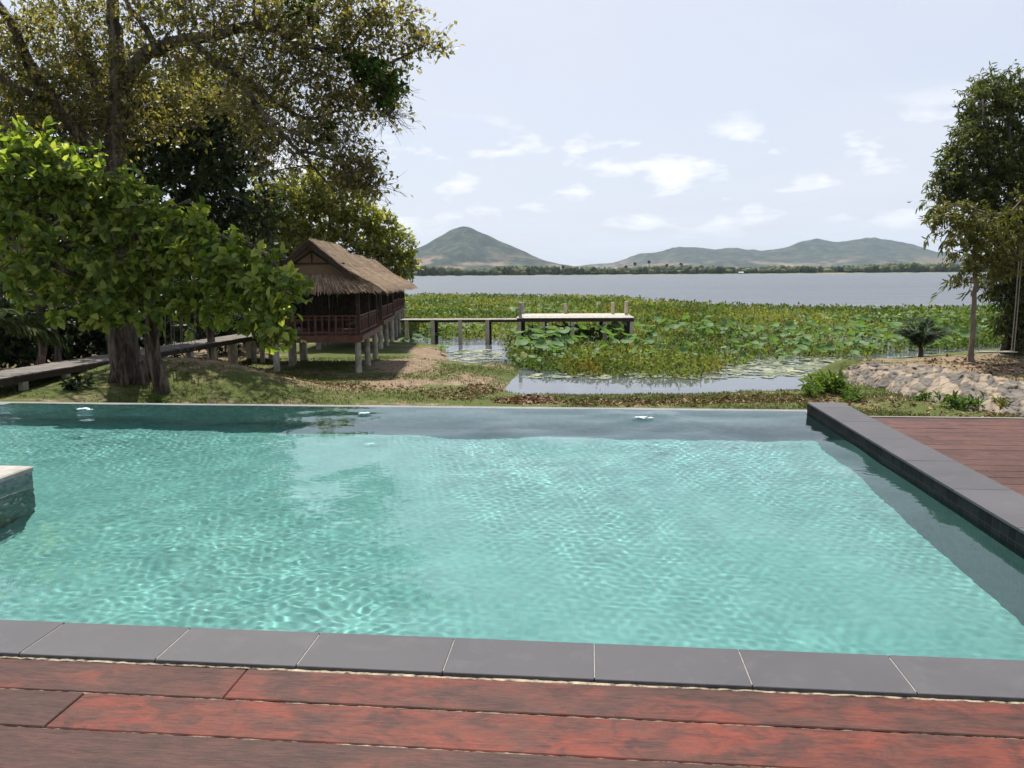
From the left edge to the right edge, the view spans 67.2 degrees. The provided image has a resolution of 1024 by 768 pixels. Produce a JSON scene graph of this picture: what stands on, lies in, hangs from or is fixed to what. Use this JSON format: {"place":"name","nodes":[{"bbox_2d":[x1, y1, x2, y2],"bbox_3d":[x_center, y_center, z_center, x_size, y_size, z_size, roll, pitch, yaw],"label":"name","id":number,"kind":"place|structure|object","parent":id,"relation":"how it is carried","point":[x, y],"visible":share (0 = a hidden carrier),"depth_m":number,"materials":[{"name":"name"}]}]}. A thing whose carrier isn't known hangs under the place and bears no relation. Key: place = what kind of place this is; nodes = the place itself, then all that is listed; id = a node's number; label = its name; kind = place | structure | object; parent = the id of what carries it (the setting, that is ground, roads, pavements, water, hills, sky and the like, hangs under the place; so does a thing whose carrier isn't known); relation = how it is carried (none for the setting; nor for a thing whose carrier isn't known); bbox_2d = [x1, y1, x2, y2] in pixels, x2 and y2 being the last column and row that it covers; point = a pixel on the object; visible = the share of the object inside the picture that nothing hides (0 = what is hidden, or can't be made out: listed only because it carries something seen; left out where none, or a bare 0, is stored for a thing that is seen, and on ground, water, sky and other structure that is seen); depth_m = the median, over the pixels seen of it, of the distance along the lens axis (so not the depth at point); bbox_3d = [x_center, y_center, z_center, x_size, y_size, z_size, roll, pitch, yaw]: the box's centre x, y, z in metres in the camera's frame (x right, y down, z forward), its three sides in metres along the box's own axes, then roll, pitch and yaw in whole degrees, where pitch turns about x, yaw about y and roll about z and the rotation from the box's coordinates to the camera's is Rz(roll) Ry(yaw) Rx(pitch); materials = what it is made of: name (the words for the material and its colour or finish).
{"place":"outdoors","nodes":[
{"label":"outdoors","id":0,"kind":"place"},
{"bbox_2d":[383,226,580,269],"bbox_3d":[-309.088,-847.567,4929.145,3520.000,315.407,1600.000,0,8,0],"label":"hill","id":1,"kind":"structure","parent":0,"point":[465,248],"depth_m":4656.98,"materials":[{"name":"green plant"}]},
{"bbox_2d":[0,272,1023,417],"bbox_3d":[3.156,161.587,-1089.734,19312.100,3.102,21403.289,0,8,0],"label":"ground","id":2,"kind":"structure","parent":0,"point":[236,387],"depth_m":24.29,"materials":[{"name":"brown soil"}]},
{"bbox_2d":[0,294,44,367],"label":"shrub","id":3,"kind":"object","parent":2,"relation":"on","point":[5,348],"visible":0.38,"depth_m":29.81,"materials":[{"name":"green plant"}]},
{"bbox_2d":[0,308,74,352],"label":"feather palm","id":4,"kind":"object","parent":2,"relation":"on","point":[41,332],"visible":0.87,"depth_m":25.13,"materials":[{"name":"green plant"}]},
{"bbox_2d":[0,290,79,367],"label":"shrub","id":5,"kind":"object","parent":2,"relation":"on","point":[33,346],"visible":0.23,"depth_m":30.59,"materials":[{"name":"green plant"}]},
{"bbox_2d":[0,217,86,304],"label":"dark tree","id":6,"kind":"object","parent":2,"relation":"on","point":[1,285],"visible":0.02,"depth_m":44.94,"materials":[{"name":"green plant"}]},
{"bbox_2d":[0,198,94,297],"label":"leafy tree","id":7,"kind":"object","parent":2,"relation":"on","point":[2,257],"visible":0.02,"depth_m":40.40,"materials":[{"name":"green plant"}]},
{"bbox_2d":[1,301,102,361],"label":"feather palm","id":8,"kind":"object","parent":2,"relation":"on","point":[57,355],"visible":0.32,"depth_m":26.68,"materials":[{"name":"green plant"}]},
{"bbox_2d":[7,298,105,365],"bbox_3d":[-18.689,-2.077,32.074,4.165,3.633,3.973,-6,10,-35],"label":"shrub","id":9,"kind":"object","parent":2,"relation":"on","point":[82,351],"visible":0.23,"depth_m":31.50,"materials":[{"name":"green plant"}]},
{"bbox_2d":[58,373,95,390],"bbox_3d":[-12.131,-0.014,21.429,0.798,0.636,0.832,2,9,17],"label":"leafy herb","id":10,"kind":"object","parent":2,"relation":"on","point":[70,383],"visible":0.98,"depth_m":21.26,"materials":[{"name":"green plant"}]},
{"bbox_2d":[0,34,171,364],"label":"dark tree","id":11,"kind":"object","parent":2,"relation":"on","point":[42,347],"visible":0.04,"depth_m":28.21,"materials":[{"name":"green plant"}]},
{"bbox_2d":[65,287,141,357],"bbox_3d":[-17.396,-2.620,33.114,3.827,4.666,4.402,0,8,0],"label":"shrub","id":12,"kind":"object","parent":2,"relation":"on","point":[84,334],"visible":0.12,"depth_m":31.63,"materials":[{"name":"green plant"}]},
{"bbox_2d":[73,296,193,357],"bbox_3d":[-15.848,-2.423,32.772,4.095,3.826,4.575,7,11,43],"label":"shrub","id":13,"kind":"object","parent":2,"relation":"on","point":[176,329],"visible":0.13,"depth_m":32.73,"materials":[{"name":"green plant"}]},
{"bbox_2d":[0,331,268,390],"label":"boardwalk","id":14,"kind":"structure","parent":2,"relation":"on","point":[21,376],"depth_m":24.65,"materials":[{"name":"grey wood"}]},
{"bbox_2d":[0,115,313,394],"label":"broadleaf tree","id":15,"kind":"object","parent":2,"relation":"on","point":[41,167],"visible":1,"depth_m":18.66,"materials":[{"name":"green plant"}]},
{"bbox_2d":[147,392,166,402],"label":"leafy herb","id":16,"kind":"object","parent":2,"relation":"on","point":[156,397],"visible":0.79,"depth_m":20.82,"materials":[{"name":"green plant"}]},
{"bbox_2d":[74,194,246,332],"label":"dark tree","id":17,"kind":"object","parent":2,"relation":"on","point":[212,220],"visible":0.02,"depth_m":49.03,"materials":[{"name":"green plant"}]},
{"bbox_2d":[62,55,293,359],"bbox_3d":[-11.813,-6.311,28.745,7.288,12.547,7.847,-3,9,-18],"label":"dark tree","id":18,"kind":"object","parent":2,"relation":"on","point":[224,176],"visible":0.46,"depth_m":27.11,"materials":[{"name":"green plant"}]},
{"bbox_2d":[139,272,216,353],"bbox_3d":[-15.207,-3.122,34.824,3.540,4.352,5.438,2,9,19],"label":"shrub","id":19,"kind":"object","parent":2,"relation":"on","point":[196,331],"visible":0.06,"depth_m":34.88,"materials":[{"name":"green plant"}]},
{"bbox_2d":[196,299,259,355],"bbox_3d":[-14.391,-3.012,38.291,5.652,4.108,4.532,0,8,0],"label":"shrub","id":20,"kind":"object","parent":2,"relation":"on","point":[231,331],"visible":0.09,"depth_m":37.71,"materials":[{"name":"green plant"}]},
{"bbox_2d":[0,0,465,386],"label":"old tree","id":21,"kind":"object","parent":2,"relation":"on","point":[116,120],"visible":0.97,"depth_m":19.86,"materials":[{"name":"green plant"}]},
{"bbox_2d":[165,316,165,352],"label":"hanging vine","id":22,"kind":"object","parent":21,"relation":"hanging from","point":[165,334],"visible":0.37,"depth_m":23.61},
{"bbox_2d":[179,278,180,351],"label":"hanging vine","id":23,"kind":"object","parent":21,"relation":"hanging from","point":[180,333],"visible":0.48,"depth_m":23.61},
{"bbox_2d":[182,318,182,349],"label":"hanging vine","id":24,"kind":"object","parent":21,"relation":"hanging from","point":[182,333],"visible":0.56,"depth_m":23.61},
{"bbox_2d":[164,193,315,327],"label":"dark tree","id":25,"kind":"object","parent":2,"relation":"on","point":[288,255],"visible":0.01,"depth_m":60.14,"materials":[{"name":"green plant"}]},
{"bbox_2d":[254,335,303,363],"bbox_3d":[-10.160,-1.346,34.249,2.100,1.715,1.400,0,8,0],"label":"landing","id":26,"kind":"object","parent":2,"relation":"on","point":[262,356],"visible":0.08,"depth_m":33.69,"materials":[{"name":"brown wood"}]},
{"bbox_2d":[284,294,312,327],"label":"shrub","id":27,"kind":"object","parent":2,"relation":"on","point":[298,311],"visible":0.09,"depth_m":60.77,"materials":[{"name":"green plant"}]},
{"bbox_2d":[244,155,422,327],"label":"leafy tree","id":28,"kind":"object","parent":2,"relation":"on","point":[378,246],"visible":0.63,"depth_m":56.10,"materials":[{"name":"green plant"}]},
{"bbox_2d":[269,238,402,372],"bbox_3d":[-7.754,-2.974,32.376,6.032,6.038,6.916,-1,8,-2],"label":"stilt hut","id":29,"kind":"object","parent":2,"relation":"on","point":[328,268],"visible":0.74,"depth_m":30.23,"materials":[{"name":"red wood"}]},
{"bbox_2d":[313,253,412,349],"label":"stilt hut","id":30,"kind":"object","parent":2,"relation":"on","point":[386,315],"visible":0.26,"depth_m":42.11,"materials":[{"name":"brown wood"}]},
{"bbox_2d":[346,258,414,339],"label":"stilt hut","id":31,"kind":"object","parent":2,"relation":"on","point":[397,309],"visible":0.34,"depth_m":52.13,"materials":[{"name":"brown wood"}]},
{"bbox_2d":[400,318,516,343],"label":"pier walkway","id":32,"kind":"structure","parent":2,"relation":"on","point":[487,321],"depth_m":46.77,"materials":[{"name":"grey wood"}]},
{"bbox_2d":[0,656,1023,767],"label":"timber deck","id":33,"kind":"structure","parent":2,"relation":"on","point":[59,713],"depth_m":2.87,"materials":[{"name":"brown wood"}]},
{"bbox_2d":[0,402,1023,702],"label":"swimming pool","id":34,"kind":"structure","parent":2,"relation":"on","point":[992,506],"depth_m":3.37,"materials":[{"name":"tile"}]},
{"bbox_2d":[0,465,32,487],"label":"spa ledge","id":35,"kind":"object","parent":34,"relation":"on","point":[9,475],"visible":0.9,"depth_m":6.80,"materials":[{"name":"stone"}]},
{"bbox_2d":[0,403,1023,659],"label":"pool water","id":36,"kind":"structure","parent":34,"relation":"in","point":[798,531],"depth_m":5.38,"materials":[{"name":"teal liquid"}]},
{"bbox_2d":[0,355,1023,417],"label":"grass","id":37,"kind":"structure","parent":2,"relation":"on","point":[582,396],"depth_m":24.15,"materials":[{"name":"green plant"}]},
{"bbox_2d":[168,353,1023,416],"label":"leaf litter","id":38,"kind":"object","parent":2,"relation":"on","point":[533,398],"visible":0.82,"depth_m":23.60,"materials":[{"name":"brown plant"}]},
{"bbox_2d":[388,262,989,275],"bbox_3d":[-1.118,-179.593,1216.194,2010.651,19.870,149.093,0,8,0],"label":"wood","id":39,"kind":"object","parent":2,"relation":"on","point":[653,269],"visible":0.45,"depth_m":1151.42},
{"bbox_2d":[800,383,822,396],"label":"leafy herb","id":40,"kind":"object","parent":2,"relation":"on","point":[808,391],"visible":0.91,"depth_m":23.67,"materials":[{"name":"green plant"}]},
{"bbox_2d":[796,369,859,395],"bbox_3d":[9.857,0.015,24.294,1.856,1.071,1.695,0,8,0],"label":"leafy herb","id":41,"kind":"object","parent":2,"relation":"on","point":[826,382],"visible":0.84,"depth_m":24.08,"materials":[{"name":"green plant"}]},
{"bbox_2d":[837,388,867,402],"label":"leafy herb","id":42,"kind":"object","parent":2,"relation":"on","point":[854,395],"visible":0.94,"depth_m":22.71,"materials":[{"name":"green plant"}]},
{"bbox_2d":[887,315,951,356],"bbox_3d":[18.674,-1.990,34.950,2.954,2.204,2.606,0,8,0],"label":"young palm","id":43,"kind":"object","parent":2,"relation":"on","point":[916,336],"visible":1,"depth_m":34.93,"materials":[{"name":"green plant"}]},
{"bbox_2d":[912,390,936,402],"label":"leafy herb","id":44,"kind":"object","parent":2,"relation":"on","point":[923,396],"visible":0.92,"depth_m":22.84,"materials":[{"name":"green plant"}]},
{"bbox_2d":[835,361,1023,417],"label":"stone bank","id":45,"kind":"structure","parent":2,"relation":"on","point":[913,378],"depth_m":24.30,"materials":[{"name":"beige stone"}]},
{"bbox_2d":[870,416,1023,495],"bbox_3d":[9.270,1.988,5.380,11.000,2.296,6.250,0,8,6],"label":"timber deck","id":46,"kind":"structure","parent":2,"relation":"on","point":[992,448],"depth_m":7.59,"materials":[{"name":"brown wood"}]},
{"bbox_2d":[932,389,971,408],"bbox_3d":[12.446,0.472,21.680,0.982,0.684,0.858,0,8,0],"label":"leafy herb","id":47,"kind":"object","parent":2,"relation":"on","point":[953,398],"visible":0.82,"depth_m":21.64,"materials":[{"name":"green plant"}]},
{"bbox_2d":[915,59,1023,354],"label":"drooping tree","id":48,"kind":"object","parent":2,"relation":"on","point":[987,145],"visible":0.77,"depth_m":29.19,"materials":[{"name":"green plant"}]},
{"bbox_2d":[974,243,1022,352],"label":"rope swing","id":49,"kind":"object","parent":48,"relation":"hanging from","point":[1011,351],"visible":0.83,"depth_m":29.18,"materials":[{"name":"brown fabric"}]},
{"bbox_2d":[918,183,1023,361],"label":"slender tree","id":50,"kind":"object","parent":2,"relation":"on","point":[973,226],"visible":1,"depth_m":26.96,"materials":[{"name":"green plant"}]},
{"bbox_2d":[955,391,986,410],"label":"leafy herb","id":51,"kind":"object","parent":2,"relation":"on","point":[975,403],"visible":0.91,"depth_m":21.29,"materials":[{"name":"green plant"}]},
{"bbox_2d":[989,394,1020,409],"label":"leafy herb","id":52,"kind":"object","parent":2,"relation":"on","point":[1000,402],"visible":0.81,"depth_m":21.16,"materials":[{"name":"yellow plant"}]},
{"bbox_2d":[0,0,1023,265],"label":"sky","id":53,"kind":"structure","parent":0,"point":[565,132],"materials":[{"name":"white"}]},
{"bbox_2d":[578,263,609,266],"bbox_3d":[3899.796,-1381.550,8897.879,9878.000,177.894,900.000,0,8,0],"label":"hill range","id":54,"kind":"structure","parent":0,"point":[594,265],"depth_m":8845.20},
{"bbox_2d":[293,272,1001,394],"bbox_3d":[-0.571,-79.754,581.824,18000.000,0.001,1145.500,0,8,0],"label":"lake water","id":55,"kind":"structure","parent":0,"point":[875,289],"depth_m":138.27,"materials":[{"name":"grey liquid"}]},
{"bbox_2d":[400,286,417,323],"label":"stilt hut","id":56,"kind":"object","parent":55,"relation":"on","point":[403,306],"visible":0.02,"depth_m":62.36,"materials":[{"name":"brown wood"}]},
{"bbox_2d":[516,340,528,345],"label":"lotus plant","id":57,"kind":"object","parent":55,"relation":"in","point":[522,342],"visible":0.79,"depth_m":40.68,"materials":[{"name":"green plant"}]},
{"bbox_2d":[534,339,546,356],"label":"lotus plant","id":58,"kind":"object","parent":55,"relation":"in","point":[540,343],"visible":0.92,"depth_m":38.51,"materials":[{"name":"green plant"}]},
{"bbox_2d":[545,325,557,339],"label":"lotus plant","id":59,"kind":"object","parent":55,"relation":"in","point":[551,327],"visible":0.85,"depth_m":45.34,"materials":[{"name":"green plant"}]},
{"bbox_2d":[547,343,558,357],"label":"lotus plant","id":60,"kind":"object","parent":55,"relation":"in","point":[552,345],"visible":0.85,"depth_m":38.32,"materials":[{"name":"green plant"}]},
{"bbox_2d":[550,341,563,349],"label":"lotus plant","id":61,"kind":"object","parent":55,"relation":"in","point":[559,343],"visible":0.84,"depth_m":38.81,"materials":[{"name":"green plant"}]},
{"bbox_2d":[557,329,570,343],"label":"lotus plant","id":62,"kind":"object","parent":55,"relation":"in","point":[564,331],"visible":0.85,"depth_m":40.97,"materials":[{"name":"green plant"}]},
{"bbox_2d":[562,336,570,342],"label":"lotus plant","id":63,"kind":"object","parent":55,"relation":"in","point":[567,338],"visible":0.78,"depth_m":41.12,"materials":[{"name":"green plant"}]},
{"bbox_2d":[569,334,577,347],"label":"lotus plant","id":64,"kind":"object","parent":55,"relation":"in","point":[572,337],"visible":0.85,"depth_m":40.61,"materials":[{"name":"green plant"}]},
{"bbox_2d":[516,301,633,340],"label":"pier platform","id":65,"kind":"structure","parent":55,"relation":"in","point":[522,318],"depth_m":46.37,"materials":[{"name":"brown wood"}]},
{"bbox_2d":[578,323,586,341],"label":"lotus plant","id":66,"kind":"object","parent":55,"relation":"in","point":[580,325],"visible":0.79,"depth_m":44.83,"materials":[{"name":"green plant"}]},
{"bbox_2d":[578,329,587,332],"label":"lotus plant","id":67,"kind":"object","parent":55,"relation":"in","point":[583,330],"visible":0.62,"depth_m":48.86,"materials":[{"name":"green plant"}]},
{"bbox_2d":[586,327,594,335],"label":"lotus plant","id":68,"kind":"object","parent":55,"relation":"in","point":[591,331],"visible":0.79,"depth_m":48.48,"materials":[{"name":"green plant"}]},
{"bbox_2d":[602,327,611,341],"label":"lotus plant","id":69,"kind":"object","parent":55,"relation":"in","point":[605,330],"visible":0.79,"depth_m":42.46,"materials":[{"name":"green plant"}]},
{"bbox_2d":[609,339,619,349],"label":"lotus plant","id":70,"kind":"object","parent":55,"relation":"in","point":[614,340],"visible":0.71,"depth_m":42.33,"materials":[{"name":"green plant"}]},
{"bbox_2d":[611,322,619,329],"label":"lotus plant","id":71,"kind":"object","parent":55,"relation":"in","point":[616,324],"visible":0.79,"depth_m":46.13,"materials":[{"name":"green plant"}]},
{"bbox_2d":[621,339,632,354],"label":"lotus plant","id":72,"kind":"object","parent":55,"relation":"in","point":[625,341],"visible":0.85,"depth_m":36.45,"materials":[{"name":"green plant"}]},
{"bbox_2d":[449,349,849,378],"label":"lily pads","id":73,"kind":"object","parent":55,"relation":"on","point":[788,368],"visible":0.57,"depth_m":33.80,"materials":[{"name":"green plant"}]},
{"bbox_2d":[647,329,656,336],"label":"lotus plant","id":74,"kind":"object","parent":55,"relation":"in","point":[654,332],"visible":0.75,"depth_m":45.88,"materials":[{"name":"green plant"}]},
{"bbox_2d":[329,292,1004,378],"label":"lotus field","id":75,"kind":"structure","parent":55,"relation":"on","point":[512,307],"depth_m":52.93,"materials":[{"name":"green plant"}]},
{"bbox_2d":[670,324,679,330],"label":"lotus plant","id":76,"kind":"object","parent":55,"relation":"in","point":[674,326],"visible":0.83,"depth_m":50.57,"materials":[{"name":"green plant"}]},
{"bbox_2d":[703,322,713,327],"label":"lotus plant","id":77,"kind":"object","parent":55,"relation":"in","point":[710,324],"visible":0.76,"depth_m":52.95,"materials":[{"name":"green plant"}]},
{"bbox_2d":[705,328,713,338],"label":"lotus plant","id":78,"kind":"object","parent":55,"relation":"in","point":[709,330],"visible":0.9,"depth_m":46.24,"materials":[{"name":"green plant"}]},
{"bbox_2d":[768,335,777,354],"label":"lotus plant","id":79,"kind":"object","parent":55,"relation":"in","point":[772,338],"visible":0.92,"depth_m":38.21,"materials":[{"name":"green plant"}]},
{"bbox_2d":[780,330,788,336],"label":"lotus plant","id":80,"kind":"object","parent":55,"relation":"in","point":[783,334],"visible":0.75,"depth_m":46.44,"materials":[{"name":"green plant"}]},
{"bbox_2d":[784,321,795,329],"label":"lotus plant","id":81,"kind":"object","parent":55,"relation":"in","point":[789,325],"visible":0.82,"depth_m":50.37,"materials":[{"name":"green plant"}]},
{"bbox_2d":[793,348,801,357],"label":"lotus plant","id":82,"kind":"object","parent":55,"relation":"in","point":[796,350],"visible":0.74,"depth_m":37.67,"materials":[{"name":"green plant"}]},
{"bbox_2d":[796,345,807,360],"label":"lotus plant","id":83,"kind":"object","parent":55,"relation":"in","point":[804,347],"visible":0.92,"depth_m":36.66,"materials":[{"name":"green plant"}]},
{"bbox_2d":[802,338,809,354],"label":"lotus plant","id":84,"kind":"object","parent":55,"relation":"in","point":[806,341],"visible":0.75,"depth_m":38.84,"materials":[{"name":"green plant"}]},
{"bbox_2d":[801,335,811,339],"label":"lotus plant","id":85,"kind":"object","parent":55,"relation":"in","point":[808,337],"visible":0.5,"depth_m":42.78,"materials":[{"name":"green plant"}]},
{"bbox_2d":[808,322,818,330],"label":"lotus plant","id":86,"kind":"object","parent":55,"relation":"in","point":[813,323],"visible":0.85,"depth_m":49.58,"materials":[{"name":"green plant"}]},
{"bbox_2d":[824,343,834,350],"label":"lotus plant","id":87,"kind":"object","parent":55,"relation":"in","point":[829,346],"visible":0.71,"depth_m":38.38,"materials":[{"name":"green plant"}]},
{"bbox_2d":[831,329,839,334],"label":"lotus plant","id":88,"kind":"object","parent":55,"relation":"in","point":[834,331],"visible":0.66,"depth_m":47.76,"materials":[{"name":"green plant"}]},
{"bbox_2d":[846,331,859,335],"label":"lotus plant","id":89,"kind":"object","parent":55,"relation":"in","point":[851,333],"visible":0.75,"depth_m":46.38,"materials":[{"name":"green plant"}]},
{"bbox_2d":[850,350,858,357],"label":"lotus plant","id":90,"kind":"object","parent":55,"relation":"in","point":[854,351],"visible":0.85,"depth_m":36.69,"materials":[{"name":"green plant"}]},
{"bbox_2d":[849,322,863,337],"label":"lotus plant","id":91,"kind":"object","parent":55,"relation":"in","point":[853,323],"visible":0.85,"depth_m":44.08,"materials":[{"name":"green plant"}]},
{"bbox_2d":[861,314,869,323],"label":"lotus plant","id":92,"kind":"object","parent":55,"relation":"in","point":[865,317],"visible":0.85,"depth_m":51.88,"materials":[{"name":"green plant"}]},
{"bbox_2d":[872,329,881,340],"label":"lotus plant","id":93,"kind":"object","parent":55,"relation":"in","point":[875,332],"visible":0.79,"depth_m":44.20,"materials":[{"name":"green plant"}]},
{"bbox_2d":[882,334,892,345],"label":"lotus plant","id":94,"kind":"object","parent":55,"relation":"in","point":[887,336],"visible":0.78,"depth_m":43.19,"materials":[{"name":"green plant"}]},
{"bbox_2d":[889,322,902,325],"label":"lotus plant","id":95,"kind":"object","parent":55,"relation":"in","point":[900,323],"visible":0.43,"depth_m":51.42,"materials":[{"name":"green plant"}]},
{"bbox_2d":[893,334,905,344],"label":"lotus plant","id":96,"kind":"object","parent":55,"relation":"in","point":[898,337],"visible":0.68,"depth_m":41.78,"materials":[{"name":"green plant"}]},
{"bbox_2d":[932,317,942,327],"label":"lotus plant","id":97,"kind":"object","parent":55,"relation":"in","point":[939,320],"visible":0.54,"depth_m":46.84,"materials":[{"name":"green plant"}]},
{"bbox_2d":[942,335,952,350],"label":"lotus plant","id":98,"kind":"object","parent":55,"relation":"in","point":[949,337],"visible":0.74,"depth_m":40.51,"materials":[{"name":"green plant"}]},
{"bbox_2d":[946,325,957,349],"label":"lotus plant","id":99,"kind":"object","parent":55,"relation":"in","point":[952,328],"visible":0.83,"depth_m":40.99,"materials":[{"name":"green plant"}]},
{"bbox_2d":[960,329,969,337],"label":"lotus plant","id":100,"kind":"object","parent":55,"relation":"in","point":[965,333],"visible":0.75,"depth_m":42.97,"materials":[{"name":"green plant"}]},
{"bbox_2d":[596,237,967,268],"bbox_3d":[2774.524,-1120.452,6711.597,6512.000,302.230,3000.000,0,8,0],"label":"hill range","id":101,"kind":"structure","parent":0,"point":[817,253],"depth_m":6187.11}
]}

